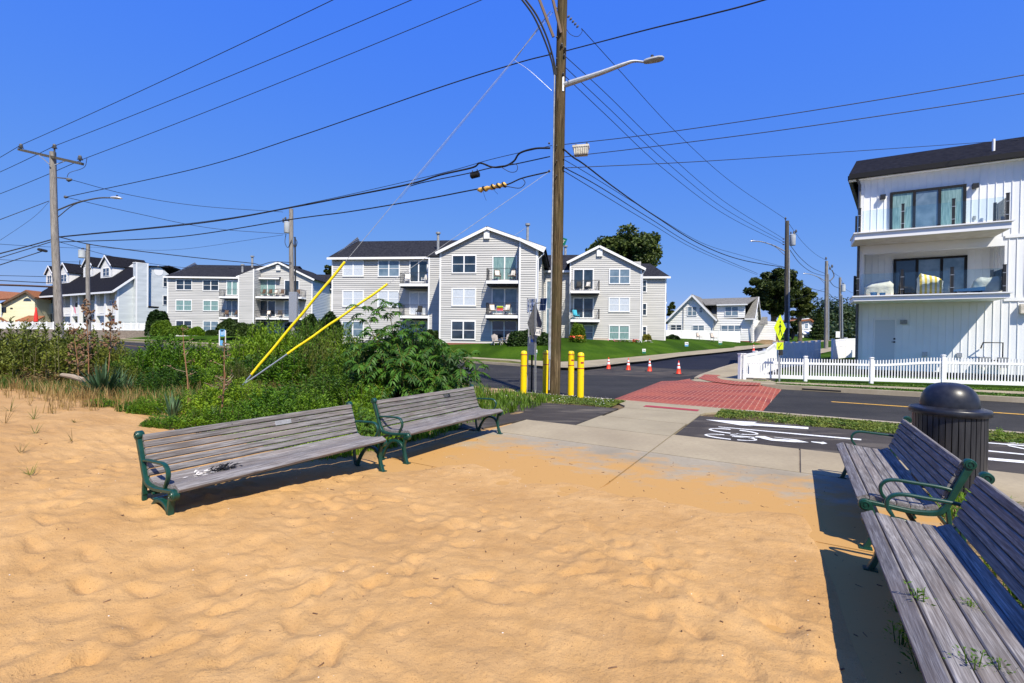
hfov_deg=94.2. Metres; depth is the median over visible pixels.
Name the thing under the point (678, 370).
traffic cone
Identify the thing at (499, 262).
sliding door
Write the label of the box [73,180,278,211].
power line
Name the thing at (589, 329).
window
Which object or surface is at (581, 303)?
sliding door
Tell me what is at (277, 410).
shrub
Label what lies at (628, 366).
traffic cone
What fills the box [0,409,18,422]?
grass tuft
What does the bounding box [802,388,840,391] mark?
storm drain
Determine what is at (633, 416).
path
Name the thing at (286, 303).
window
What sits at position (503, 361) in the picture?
verge
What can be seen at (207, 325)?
window
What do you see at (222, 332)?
estate sign
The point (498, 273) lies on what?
patio chair
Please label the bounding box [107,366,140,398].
yucca
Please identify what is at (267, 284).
window
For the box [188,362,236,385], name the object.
shrub
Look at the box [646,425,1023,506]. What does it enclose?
joint filling
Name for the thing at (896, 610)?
weed
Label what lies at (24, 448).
grass tuft
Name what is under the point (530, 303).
one way sign
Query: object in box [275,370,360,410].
shrub
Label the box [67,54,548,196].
power line
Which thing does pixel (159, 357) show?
shrub
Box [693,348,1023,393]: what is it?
sidewalk
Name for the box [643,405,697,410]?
tactile strip
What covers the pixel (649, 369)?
traffic cone
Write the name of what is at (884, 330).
door
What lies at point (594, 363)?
sidewalk
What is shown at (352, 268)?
window
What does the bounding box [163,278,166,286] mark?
window
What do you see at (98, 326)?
picket fence
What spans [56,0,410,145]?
power line
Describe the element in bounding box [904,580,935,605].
weed
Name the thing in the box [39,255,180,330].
townhouse row
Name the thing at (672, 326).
window
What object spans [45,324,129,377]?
shrub
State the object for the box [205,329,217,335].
bush
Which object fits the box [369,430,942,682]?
plaza pavement
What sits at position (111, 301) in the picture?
door
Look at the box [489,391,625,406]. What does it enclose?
verge grass
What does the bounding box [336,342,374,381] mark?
shrub
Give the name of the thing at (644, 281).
window
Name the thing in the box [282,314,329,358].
shrub
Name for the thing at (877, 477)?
park bench
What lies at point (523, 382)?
bollard
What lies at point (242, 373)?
shrub
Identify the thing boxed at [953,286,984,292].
lounger cushion
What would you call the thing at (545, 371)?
bollard
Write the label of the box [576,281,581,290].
patio chair
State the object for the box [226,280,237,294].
sliding door
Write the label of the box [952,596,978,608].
weed
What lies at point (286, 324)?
window
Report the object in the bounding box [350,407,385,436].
sumac bush
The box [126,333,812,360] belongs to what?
lawn
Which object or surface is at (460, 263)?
window
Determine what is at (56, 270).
utility pole
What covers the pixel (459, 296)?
window
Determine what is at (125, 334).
retaining wall
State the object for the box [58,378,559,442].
undergrowth
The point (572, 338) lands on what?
flower clump
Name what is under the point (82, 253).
utility pole
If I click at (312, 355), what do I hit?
shrub
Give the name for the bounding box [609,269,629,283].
window
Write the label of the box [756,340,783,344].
dirt pile
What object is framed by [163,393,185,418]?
yucca
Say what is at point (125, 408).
shrub
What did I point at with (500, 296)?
sliding door
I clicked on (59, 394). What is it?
beach grass
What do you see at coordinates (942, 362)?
picket fence
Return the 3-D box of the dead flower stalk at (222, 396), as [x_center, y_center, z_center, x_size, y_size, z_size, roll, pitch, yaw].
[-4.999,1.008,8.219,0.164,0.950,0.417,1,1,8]
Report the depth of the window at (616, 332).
49.30 m
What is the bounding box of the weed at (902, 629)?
[881,620,909,646]
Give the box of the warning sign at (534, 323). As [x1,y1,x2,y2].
[527,298,546,392]
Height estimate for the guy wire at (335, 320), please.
6.392 m
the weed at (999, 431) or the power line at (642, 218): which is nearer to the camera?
the weed at (999, 431)
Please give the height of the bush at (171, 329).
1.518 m
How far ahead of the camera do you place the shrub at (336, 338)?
15.05 m
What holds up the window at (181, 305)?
in the apartment building at (205, 299)
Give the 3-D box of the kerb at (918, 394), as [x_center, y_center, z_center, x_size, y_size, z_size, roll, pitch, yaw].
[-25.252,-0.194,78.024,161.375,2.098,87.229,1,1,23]
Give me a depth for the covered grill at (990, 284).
20.18 m
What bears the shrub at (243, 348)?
on the sand
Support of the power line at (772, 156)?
attached to the utility pole at (561, 83)
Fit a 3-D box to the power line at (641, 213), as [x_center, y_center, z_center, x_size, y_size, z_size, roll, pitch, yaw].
[12.050,-5.790,29.691,0.739,1.237,37.734,1,1,35]
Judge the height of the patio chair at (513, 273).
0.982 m
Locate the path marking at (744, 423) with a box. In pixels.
[705,420,1023,462]
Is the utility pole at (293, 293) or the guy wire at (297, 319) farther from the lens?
the utility pole at (293, 293)
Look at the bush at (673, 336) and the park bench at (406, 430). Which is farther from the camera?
the bush at (673, 336)
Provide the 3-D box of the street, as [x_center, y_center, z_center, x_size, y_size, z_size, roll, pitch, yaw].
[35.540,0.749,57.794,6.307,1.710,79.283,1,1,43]
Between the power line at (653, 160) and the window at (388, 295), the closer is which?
the power line at (653, 160)
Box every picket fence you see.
[0,321,144,330]
[743,353,1023,385]
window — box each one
[91,313,94,322]
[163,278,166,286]
[163,295,166,304]
[175,300,191,310]
[175,320,191,327]
[176,279,191,289]
[203,280,218,290]
[203,300,218,310]
[203,321,218,330]
[260,279,275,295]
[260,300,275,316]
[260,321,275,331]
[284,280,298,295]
[284,300,298,316]
[284,321,298,330]
[342,260,363,276]
[342,290,363,306]
[342,321,363,336]
[377,290,398,306]
[378,260,399,276]
[410,320,427,334]
[451,288,475,305]
[451,320,475,339]
[452,255,476,272]
[546,280,550,332]
[584,325,593,338]
[608,297,629,311]
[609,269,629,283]
[609,325,629,339]
[642,303,646,315]
[642,326,646,335]
[643,280,646,291]
[670,324,681,329]
[687,306,696,315]
[692,325,704,330]
[721,325,741,333]
[725,306,738,315]
[804,323,808,328]
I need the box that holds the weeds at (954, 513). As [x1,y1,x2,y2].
[926,490,1023,607]
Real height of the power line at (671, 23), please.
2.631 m
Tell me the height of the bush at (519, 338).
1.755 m
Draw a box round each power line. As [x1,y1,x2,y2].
[0,148,49,171]
[0,159,82,193]
[0,201,48,219]
[0,239,50,253]
[0,242,49,257]
[0,251,41,264]
[0,280,50,282]
[0,284,52,287]
[24,0,332,143]
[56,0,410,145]
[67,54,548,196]
[67,145,551,235]
[70,198,281,233]
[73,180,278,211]
[84,0,480,158]
[96,235,279,249]
[563,159,782,266]
[563,170,756,274]
[564,75,1023,144]
[564,167,757,273]
[565,0,764,51]
[565,93,1023,156]
[565,139,1017,167]
[566,57,781,237]
[566,68,781,240]
[566,77,773,239]
[582,29,784,218]
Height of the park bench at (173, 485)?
0.856 m
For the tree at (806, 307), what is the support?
on the lawn at (591, 349)
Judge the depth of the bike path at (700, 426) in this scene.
9.06 m
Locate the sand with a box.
[0,383,1021,682]
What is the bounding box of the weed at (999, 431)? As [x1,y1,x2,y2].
[991,427,1003,435]
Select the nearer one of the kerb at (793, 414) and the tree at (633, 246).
the kerb at (793, 414)
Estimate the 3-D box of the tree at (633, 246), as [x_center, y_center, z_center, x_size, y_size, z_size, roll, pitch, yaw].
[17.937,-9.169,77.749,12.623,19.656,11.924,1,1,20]
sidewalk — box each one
[111,338,828,367]
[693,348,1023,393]
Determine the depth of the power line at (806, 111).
11.63 m
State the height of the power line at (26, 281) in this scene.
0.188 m
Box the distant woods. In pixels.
[1,296,855,339]
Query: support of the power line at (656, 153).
attached to the utility pole at (561, 83)
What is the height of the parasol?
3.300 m
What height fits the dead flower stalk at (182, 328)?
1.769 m
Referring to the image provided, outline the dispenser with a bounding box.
[529,335,534,391]
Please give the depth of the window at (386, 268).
48.22 m
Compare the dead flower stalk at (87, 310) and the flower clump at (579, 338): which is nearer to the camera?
the dead flower stalk at (87, 310)
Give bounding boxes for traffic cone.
[606,357,610,368]
[626,358,630,369]
[647,359,651,371]
[673,361,681,373]
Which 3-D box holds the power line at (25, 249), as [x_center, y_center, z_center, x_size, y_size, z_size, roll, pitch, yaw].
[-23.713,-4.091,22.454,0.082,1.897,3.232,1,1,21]
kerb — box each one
[96,339,1023,402]
[519,391,1023,432]
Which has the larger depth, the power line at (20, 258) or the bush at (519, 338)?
the bush at (519, 338)
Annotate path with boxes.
[456,401,1023,473]
[577,399,742,435]
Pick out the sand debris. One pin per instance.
(843, 668)
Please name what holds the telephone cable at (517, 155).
attached to the utility pole at (561, 83)
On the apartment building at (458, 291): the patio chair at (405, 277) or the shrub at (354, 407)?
the patio chair at (405, 277)
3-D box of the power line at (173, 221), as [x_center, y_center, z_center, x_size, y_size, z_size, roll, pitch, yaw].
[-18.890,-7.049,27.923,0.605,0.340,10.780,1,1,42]
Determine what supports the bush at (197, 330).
on the lawn at (591, 349)
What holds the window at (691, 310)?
in the house at (741, 315)
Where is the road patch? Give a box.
[584,365,707,377]
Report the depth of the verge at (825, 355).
22.49 m
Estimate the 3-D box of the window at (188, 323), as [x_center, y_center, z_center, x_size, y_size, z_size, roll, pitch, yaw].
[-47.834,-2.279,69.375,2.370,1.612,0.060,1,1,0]
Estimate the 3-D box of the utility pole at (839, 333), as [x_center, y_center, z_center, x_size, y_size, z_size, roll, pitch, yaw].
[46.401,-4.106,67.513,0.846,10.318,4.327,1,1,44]
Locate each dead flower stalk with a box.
[63,324,91,383]
[78,298,96,379]
[99,301,121,370]
[164,327,194,404]
[204,341,233,391]
[215,374,230,412]
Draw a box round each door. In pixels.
[110,300,114,312]
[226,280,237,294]
[226,300,237,315]
[409,260,427,281]
[409,291,427,314]
[491,288,517,313]
[491,320,516,339]
[492,256,516,278]
[573,269,593,289]
[573,297,593,317]
[873,319,896,362]
[889,184,966,229]
[893,255,967,294]
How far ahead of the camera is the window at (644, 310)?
54.76 m
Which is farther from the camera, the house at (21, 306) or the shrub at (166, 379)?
the house at (21, 306)
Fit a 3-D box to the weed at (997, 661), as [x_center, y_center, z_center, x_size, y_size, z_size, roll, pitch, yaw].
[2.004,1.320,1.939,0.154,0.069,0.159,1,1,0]
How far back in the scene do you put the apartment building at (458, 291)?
48.29 m
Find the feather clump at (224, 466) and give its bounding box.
[183,462,241,477]
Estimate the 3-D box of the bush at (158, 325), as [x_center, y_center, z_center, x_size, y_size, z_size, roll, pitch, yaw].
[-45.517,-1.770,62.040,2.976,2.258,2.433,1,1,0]
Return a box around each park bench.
[133,401,386,515]
[371,384,503,464]
[836,416,977,550]
[861,471,1023,682]
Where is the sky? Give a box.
[0,0,1023,333]
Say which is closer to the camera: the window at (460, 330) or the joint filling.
the joint filling
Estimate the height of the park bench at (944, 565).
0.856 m
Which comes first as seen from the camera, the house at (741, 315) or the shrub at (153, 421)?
the shrub at (153, 421)
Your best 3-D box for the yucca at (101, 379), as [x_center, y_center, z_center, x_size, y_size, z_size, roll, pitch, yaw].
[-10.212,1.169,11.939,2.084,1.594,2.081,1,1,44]
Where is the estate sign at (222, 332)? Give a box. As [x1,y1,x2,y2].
[219,329,225,344]
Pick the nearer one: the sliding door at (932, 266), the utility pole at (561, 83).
the utility pole at (561, 83)
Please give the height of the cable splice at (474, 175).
0.280 m
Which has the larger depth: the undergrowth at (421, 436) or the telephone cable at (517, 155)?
the telephone cable at (517, 155)
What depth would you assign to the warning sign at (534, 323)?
14.72 m
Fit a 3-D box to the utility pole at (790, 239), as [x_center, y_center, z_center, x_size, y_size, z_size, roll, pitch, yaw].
[17.447,-3.470,32.134,4.405,10.286,0.602,0,1,-23]
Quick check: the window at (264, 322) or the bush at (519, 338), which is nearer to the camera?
the bush at (519, 338)
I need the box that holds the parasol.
[34,308,37,321]
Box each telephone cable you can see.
[59,147,549,237]
[60,237,291,264]
[60,242,281,268]
[62,171,547,241]
[410,156,549,185]
[563,148,784,267]
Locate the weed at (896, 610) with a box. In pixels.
[883,599,897,611]
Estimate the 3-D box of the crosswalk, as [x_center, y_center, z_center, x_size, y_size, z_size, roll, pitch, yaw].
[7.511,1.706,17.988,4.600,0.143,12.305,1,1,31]
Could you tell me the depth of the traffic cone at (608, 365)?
27.61 m
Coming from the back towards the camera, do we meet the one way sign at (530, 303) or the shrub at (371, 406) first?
the one way sign at (530, 303)
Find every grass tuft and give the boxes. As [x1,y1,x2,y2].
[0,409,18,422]
[15,442,39,452]
[17,466,37,474]
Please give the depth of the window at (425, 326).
47.91 m
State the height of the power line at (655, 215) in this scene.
0.379 m
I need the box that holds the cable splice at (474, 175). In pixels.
[470,169,479,178]
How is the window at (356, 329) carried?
in the apartment building at (458, 291)
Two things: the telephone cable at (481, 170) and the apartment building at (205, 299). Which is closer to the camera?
the telephone cable at (481, 170)
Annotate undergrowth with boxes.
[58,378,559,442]
[203,409,459,461]
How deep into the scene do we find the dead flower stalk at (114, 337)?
13.00 m
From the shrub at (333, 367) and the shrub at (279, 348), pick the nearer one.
the shrub at (333, 367)
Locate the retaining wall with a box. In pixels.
[0,329,146,339]
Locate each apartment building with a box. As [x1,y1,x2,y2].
[163,256,331,335]
[327,223,670,344]
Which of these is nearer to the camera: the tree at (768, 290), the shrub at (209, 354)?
the shrub at (209, 354)
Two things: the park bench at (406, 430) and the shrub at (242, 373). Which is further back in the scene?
the shrub at (242, 373)
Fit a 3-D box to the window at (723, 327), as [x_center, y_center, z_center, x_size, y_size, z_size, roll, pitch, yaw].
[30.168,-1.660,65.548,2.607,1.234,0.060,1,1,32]
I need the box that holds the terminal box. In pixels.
[572,143,589,156]
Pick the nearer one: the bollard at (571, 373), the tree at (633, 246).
the bollard at (571, 373)
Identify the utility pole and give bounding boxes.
[17,144,122,342]
[78,244,91,344]
[283,208,297,340]
[521,0,663,394]
[750,217,796,342]
[803,257,834,348]
[836,277,845,338]
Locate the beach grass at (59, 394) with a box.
[0,372,332,414]
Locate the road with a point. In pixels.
(819, 403)
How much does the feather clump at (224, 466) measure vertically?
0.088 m
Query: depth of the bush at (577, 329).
44.11 m
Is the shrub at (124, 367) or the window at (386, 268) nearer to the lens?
the shrub at (124, 367)
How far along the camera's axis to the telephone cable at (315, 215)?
18.59 m
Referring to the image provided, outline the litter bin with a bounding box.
[908,382,993,492]
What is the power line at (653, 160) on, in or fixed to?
attached to the utility pole at (790, 239)
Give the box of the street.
[630,348,766,369]
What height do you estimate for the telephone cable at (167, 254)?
0.386 m
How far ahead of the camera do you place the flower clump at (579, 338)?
43.24 m
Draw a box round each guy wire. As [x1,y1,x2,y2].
[242,172,548,384]
[245,12,552,381]
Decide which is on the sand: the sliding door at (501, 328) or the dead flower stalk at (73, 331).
the dead flower stalk at (73, 331)
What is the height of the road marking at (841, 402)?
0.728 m
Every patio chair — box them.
[404,274,410,281]
[489,304,495,314]
[494,270,500,276]
[502,304,510,314]
[508,269,516,276]
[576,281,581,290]
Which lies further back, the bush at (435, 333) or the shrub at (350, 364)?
the bush at (435, 333)
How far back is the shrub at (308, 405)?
8.66 m
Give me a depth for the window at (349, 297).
48.67 m
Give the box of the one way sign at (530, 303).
[527,298,536,389]
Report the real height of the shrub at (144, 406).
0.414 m
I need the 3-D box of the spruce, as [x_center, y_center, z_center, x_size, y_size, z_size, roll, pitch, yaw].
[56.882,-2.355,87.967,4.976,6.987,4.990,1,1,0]
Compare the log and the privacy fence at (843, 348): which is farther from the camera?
the privacy fence at (843, 348)
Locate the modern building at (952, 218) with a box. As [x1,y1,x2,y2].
[848,137,1023,376]
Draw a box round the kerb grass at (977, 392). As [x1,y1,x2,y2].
[779,383,1023,396]
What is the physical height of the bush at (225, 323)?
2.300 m
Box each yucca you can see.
[61,362,133,399]
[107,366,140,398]
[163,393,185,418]
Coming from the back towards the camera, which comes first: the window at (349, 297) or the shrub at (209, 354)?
the window at (349, 297)
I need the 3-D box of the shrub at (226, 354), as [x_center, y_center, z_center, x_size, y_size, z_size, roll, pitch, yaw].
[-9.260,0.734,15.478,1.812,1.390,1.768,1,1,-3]
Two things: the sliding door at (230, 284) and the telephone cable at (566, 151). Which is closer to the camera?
the telephone cable at (566, 151)
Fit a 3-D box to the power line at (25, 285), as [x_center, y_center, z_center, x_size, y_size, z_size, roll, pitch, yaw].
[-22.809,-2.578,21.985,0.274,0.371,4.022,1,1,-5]
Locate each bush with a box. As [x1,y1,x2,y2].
[144,309,169,336]
[150,320,171,335]
[163,325,193,335]
[187,326,205,335]
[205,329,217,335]
[215,318,238,334]
[225,322,259,336]
[297,314,318,334]
[316,311,342,337]
[339,299,490,413]
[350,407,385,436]
[424,329,438,344]
[507,329,547,346]
[567,322,586,341]
[642,334,651,340]
[666,334,680,339]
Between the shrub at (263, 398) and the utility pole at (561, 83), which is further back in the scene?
the utility pole at (561, 83)
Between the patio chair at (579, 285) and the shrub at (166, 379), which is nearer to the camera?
the shrub at (166, 379)
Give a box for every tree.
[323,264,331,274]
[585,222,662,266]
[666,302,675,315]
[743,267,803,339]
[790,287,817,341]
[790,319,797,339]
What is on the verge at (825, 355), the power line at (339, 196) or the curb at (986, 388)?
the curb at (986, 388)
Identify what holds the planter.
on the modern building at (952, 218)
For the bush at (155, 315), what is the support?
on the lawn at (591, 349)
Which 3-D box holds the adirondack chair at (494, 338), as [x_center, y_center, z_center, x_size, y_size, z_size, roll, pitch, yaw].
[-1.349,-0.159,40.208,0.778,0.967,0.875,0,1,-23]
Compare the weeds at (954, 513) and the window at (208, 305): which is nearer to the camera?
the weeds at (954, 513)
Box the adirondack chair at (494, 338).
[491,334,501,344]
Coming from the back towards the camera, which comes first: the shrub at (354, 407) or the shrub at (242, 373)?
the shrub at (242, 373)
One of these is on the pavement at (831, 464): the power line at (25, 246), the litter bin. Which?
the litter bin
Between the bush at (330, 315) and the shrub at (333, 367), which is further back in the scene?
the bush at (330, 315)
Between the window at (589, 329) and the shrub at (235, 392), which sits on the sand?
the shrub at (235, 392)
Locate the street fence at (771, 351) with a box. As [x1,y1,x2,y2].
[737,341,788,378]
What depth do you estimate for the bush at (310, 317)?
57.37 m
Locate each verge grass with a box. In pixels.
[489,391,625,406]
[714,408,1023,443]
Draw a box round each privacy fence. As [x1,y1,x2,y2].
[666,330,739,342]
[788,340,820,366]
[831,338,854,358]
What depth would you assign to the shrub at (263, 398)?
8.84 m
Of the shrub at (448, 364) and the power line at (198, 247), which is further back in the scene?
the power line at (198, 247)
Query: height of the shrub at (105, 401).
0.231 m
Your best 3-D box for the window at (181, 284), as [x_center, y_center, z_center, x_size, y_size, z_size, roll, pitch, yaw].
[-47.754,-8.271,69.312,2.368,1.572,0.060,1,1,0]
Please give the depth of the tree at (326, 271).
84.58 m
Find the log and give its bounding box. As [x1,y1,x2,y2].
[60,373,85,381]
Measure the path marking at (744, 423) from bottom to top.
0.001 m
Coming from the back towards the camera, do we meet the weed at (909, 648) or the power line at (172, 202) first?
the power line at (172, 202)
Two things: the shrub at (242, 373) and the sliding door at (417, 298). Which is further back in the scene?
the sliding door at (417, 298)
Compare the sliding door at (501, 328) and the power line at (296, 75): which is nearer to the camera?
the power line at (296, 75)
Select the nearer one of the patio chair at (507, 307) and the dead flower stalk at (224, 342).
the dead flower stalk at (224, 342)
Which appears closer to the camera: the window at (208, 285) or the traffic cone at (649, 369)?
the traffic cone at (649, 369)
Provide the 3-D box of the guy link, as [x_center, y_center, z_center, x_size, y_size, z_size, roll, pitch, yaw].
[-1.235,-7.179,14.874,5.067,5.037,0.237,1,1,20]
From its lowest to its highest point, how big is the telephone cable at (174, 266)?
0.664 m
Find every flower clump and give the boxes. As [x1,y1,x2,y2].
[570,336,575,341]
[575,335,584,341]
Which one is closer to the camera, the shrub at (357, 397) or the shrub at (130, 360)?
the shrub at (357, 397)
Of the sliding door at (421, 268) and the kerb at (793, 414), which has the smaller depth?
the kerb at (793, 414)
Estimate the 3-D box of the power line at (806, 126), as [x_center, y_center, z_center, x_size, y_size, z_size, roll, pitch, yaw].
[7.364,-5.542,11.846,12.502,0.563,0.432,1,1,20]
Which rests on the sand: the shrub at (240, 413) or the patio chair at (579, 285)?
the shrub at (240, 413)
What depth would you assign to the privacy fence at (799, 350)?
28.50 m
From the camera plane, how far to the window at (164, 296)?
86.16 m
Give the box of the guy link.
[401,11,551,196]
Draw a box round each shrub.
[0,316,89,381]
[0,318,108,384]
[0,358,110,386]
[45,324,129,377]
[86,396,120,407]
[93,362,150,383]
[107,347,158,375]
[114,400,139,411]
[125,395,169,415]
[129,363,205,394]
[133,329,205,381]
[139,413,180,429]
[171,339,226,373]
[173,406,216,431]
[176,384,231,418]
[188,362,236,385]
[202,343,232,374]
[202,375,271,410]
[204,398,256,431]
[215,358,254,387]
[222,352,294,385]
[225,322,277,375]
[241,382,306,411]
[246,393,299,429]
[251,316,300,365]
[257,341,340,386]
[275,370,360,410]
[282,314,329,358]
[287,388,337,425]
[295,334,338,384]
[310,319,357,356]
[314,345,374,386]
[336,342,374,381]
[338,375,392,409]
[339,397,374,425]
[342,346,399,397]
[360,323,449,396]
[366,399,403,415]
[410,347,462,394]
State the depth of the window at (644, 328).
54.77 m
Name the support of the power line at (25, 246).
attached to the utility pole at (56, 270)
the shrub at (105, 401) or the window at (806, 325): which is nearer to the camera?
the shrub at (105, 401)
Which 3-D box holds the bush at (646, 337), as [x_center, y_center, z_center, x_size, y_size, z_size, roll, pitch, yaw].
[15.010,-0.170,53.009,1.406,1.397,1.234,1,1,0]
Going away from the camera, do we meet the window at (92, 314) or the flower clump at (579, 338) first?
the flower clump at (579, 338)
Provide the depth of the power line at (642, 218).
20.27 m
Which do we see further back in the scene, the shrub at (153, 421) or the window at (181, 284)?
the window at (181, 284)
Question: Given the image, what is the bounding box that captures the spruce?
[807,310,830,339]
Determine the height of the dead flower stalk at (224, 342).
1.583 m
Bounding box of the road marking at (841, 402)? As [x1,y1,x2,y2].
[95,343,1023,414]
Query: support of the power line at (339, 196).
attached to the utility pole at (561, 83)
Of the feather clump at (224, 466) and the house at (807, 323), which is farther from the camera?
the house at (807, 323)
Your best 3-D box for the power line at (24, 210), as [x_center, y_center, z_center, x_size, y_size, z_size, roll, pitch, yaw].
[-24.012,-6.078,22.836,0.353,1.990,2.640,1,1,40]
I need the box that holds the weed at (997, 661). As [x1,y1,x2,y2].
[986,656,1014,680]
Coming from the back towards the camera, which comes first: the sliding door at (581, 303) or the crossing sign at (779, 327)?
the sliding door at (581, 303)
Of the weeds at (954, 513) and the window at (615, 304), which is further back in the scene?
the window at (615, 304)
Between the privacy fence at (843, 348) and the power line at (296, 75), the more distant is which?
the privacy fence at (843, 348)
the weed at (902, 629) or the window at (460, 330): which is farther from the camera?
the window at (460, 330)
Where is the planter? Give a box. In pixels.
[870,292,884,294]
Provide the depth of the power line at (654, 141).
19.04 m
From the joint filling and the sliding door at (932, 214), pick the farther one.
the sliding door at (932, 214)
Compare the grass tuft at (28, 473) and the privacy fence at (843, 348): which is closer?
the grass tuft at (28, 473)
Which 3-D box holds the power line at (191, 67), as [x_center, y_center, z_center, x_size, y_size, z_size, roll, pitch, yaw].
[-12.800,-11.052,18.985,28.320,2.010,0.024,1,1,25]
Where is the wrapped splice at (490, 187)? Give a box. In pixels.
[477,182,506,198]
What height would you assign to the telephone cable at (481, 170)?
0.137 m
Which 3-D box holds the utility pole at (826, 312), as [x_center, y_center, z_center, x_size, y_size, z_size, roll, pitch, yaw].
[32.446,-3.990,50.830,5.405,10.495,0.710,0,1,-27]
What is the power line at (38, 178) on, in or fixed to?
attached to the utility pole at (56, 270)
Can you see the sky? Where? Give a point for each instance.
(62, 62)
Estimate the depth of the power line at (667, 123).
20.50 m
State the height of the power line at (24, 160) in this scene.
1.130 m
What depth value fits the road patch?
25.67 m
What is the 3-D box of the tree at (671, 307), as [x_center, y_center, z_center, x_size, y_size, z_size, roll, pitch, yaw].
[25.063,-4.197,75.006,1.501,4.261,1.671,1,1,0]
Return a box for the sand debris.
[4,432,900,682]
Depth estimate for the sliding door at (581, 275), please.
49.66 m
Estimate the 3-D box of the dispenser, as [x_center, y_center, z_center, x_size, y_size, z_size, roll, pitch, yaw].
[0.685,0.737,15.909,0.260,1.907,0.200,1,1,0]
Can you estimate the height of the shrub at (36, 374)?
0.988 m
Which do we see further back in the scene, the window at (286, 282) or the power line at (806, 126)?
the window at (286, 282)
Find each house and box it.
[0,290,52,329]
[666,294,775,342]
[776,317,813,337]
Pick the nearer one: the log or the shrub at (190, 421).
the shrub at (190, 421)
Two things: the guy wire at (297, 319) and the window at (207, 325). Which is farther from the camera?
the window at (207, 325)
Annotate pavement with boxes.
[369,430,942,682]
[489,420,1023,502]
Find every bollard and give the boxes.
[520,351,526,393]
[542,350,548,393]
[568,351,573,395]
[577,352,583,397]
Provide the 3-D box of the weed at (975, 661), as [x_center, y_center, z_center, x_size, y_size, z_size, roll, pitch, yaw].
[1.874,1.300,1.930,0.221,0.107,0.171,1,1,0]
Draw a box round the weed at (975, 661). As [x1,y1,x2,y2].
[942,645,1010,681]
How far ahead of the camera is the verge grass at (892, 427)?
10.02 m
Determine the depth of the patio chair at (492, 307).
41.44 m
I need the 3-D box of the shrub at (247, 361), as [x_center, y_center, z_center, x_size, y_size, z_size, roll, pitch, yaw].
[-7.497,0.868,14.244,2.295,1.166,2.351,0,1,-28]
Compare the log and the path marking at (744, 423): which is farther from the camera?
the log
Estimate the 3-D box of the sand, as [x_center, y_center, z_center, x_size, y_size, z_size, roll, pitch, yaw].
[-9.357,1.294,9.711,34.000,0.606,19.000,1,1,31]
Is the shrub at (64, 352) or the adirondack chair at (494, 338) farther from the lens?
the adirondack chair at (494, 338)
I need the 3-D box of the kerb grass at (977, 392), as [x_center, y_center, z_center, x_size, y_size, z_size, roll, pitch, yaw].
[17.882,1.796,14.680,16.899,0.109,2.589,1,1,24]
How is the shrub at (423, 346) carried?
on the sand
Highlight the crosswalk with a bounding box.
[616,374,780,410]
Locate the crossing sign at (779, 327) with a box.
[774,315,785,381]
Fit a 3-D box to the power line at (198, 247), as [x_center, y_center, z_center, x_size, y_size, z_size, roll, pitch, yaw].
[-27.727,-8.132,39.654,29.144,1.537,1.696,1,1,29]
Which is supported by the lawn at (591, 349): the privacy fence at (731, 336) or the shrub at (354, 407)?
the privacy fence at (731, 336)
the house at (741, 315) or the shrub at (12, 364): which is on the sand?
the shrub at (12, 364)
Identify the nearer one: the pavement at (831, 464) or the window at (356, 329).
the pavement at (831, 464)
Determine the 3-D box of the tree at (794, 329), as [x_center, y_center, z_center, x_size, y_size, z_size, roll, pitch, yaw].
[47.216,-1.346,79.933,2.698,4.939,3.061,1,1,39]
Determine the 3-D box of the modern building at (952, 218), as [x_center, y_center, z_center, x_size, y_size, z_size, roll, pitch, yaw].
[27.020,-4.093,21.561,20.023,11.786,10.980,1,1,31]
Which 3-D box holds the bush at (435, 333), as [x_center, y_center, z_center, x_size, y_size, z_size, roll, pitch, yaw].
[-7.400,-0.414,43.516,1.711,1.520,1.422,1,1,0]
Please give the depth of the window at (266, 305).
69.61 m
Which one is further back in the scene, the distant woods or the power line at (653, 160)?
the distant woods
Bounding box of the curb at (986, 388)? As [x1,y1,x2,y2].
[753,380,1023,391]
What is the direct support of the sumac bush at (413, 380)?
on the sand
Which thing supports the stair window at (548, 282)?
in the apartment building at (458, 291)
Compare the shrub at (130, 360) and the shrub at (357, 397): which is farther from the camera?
the shrub at (130, 360)
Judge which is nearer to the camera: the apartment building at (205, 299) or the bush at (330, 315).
the bush at (330, 315)
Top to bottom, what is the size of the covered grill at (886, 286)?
0.805 m
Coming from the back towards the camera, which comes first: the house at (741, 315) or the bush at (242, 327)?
the house at (741, 315)
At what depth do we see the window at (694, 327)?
67.02 m
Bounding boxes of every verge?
[98,338,537,365]
[776,340,1023,396]
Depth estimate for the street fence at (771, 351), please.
23.67 m
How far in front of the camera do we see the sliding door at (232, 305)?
69.39 m
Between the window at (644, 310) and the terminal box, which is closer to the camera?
the terminal box
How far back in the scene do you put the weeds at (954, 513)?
4.79 m
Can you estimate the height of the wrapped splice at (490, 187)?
0.473 m
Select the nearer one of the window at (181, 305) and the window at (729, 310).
the window at (729, 310)
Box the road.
[1,338,1023,431]
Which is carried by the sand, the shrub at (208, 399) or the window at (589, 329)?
the shrub at (208, 399)
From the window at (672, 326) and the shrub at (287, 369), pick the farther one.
the window at (672, 326)
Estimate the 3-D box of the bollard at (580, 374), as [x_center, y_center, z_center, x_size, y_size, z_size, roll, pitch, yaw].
[1.967,1.020,13.661,0.202,1.420,0.202,1,1,0]
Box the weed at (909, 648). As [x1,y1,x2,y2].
[897,634,921,673]

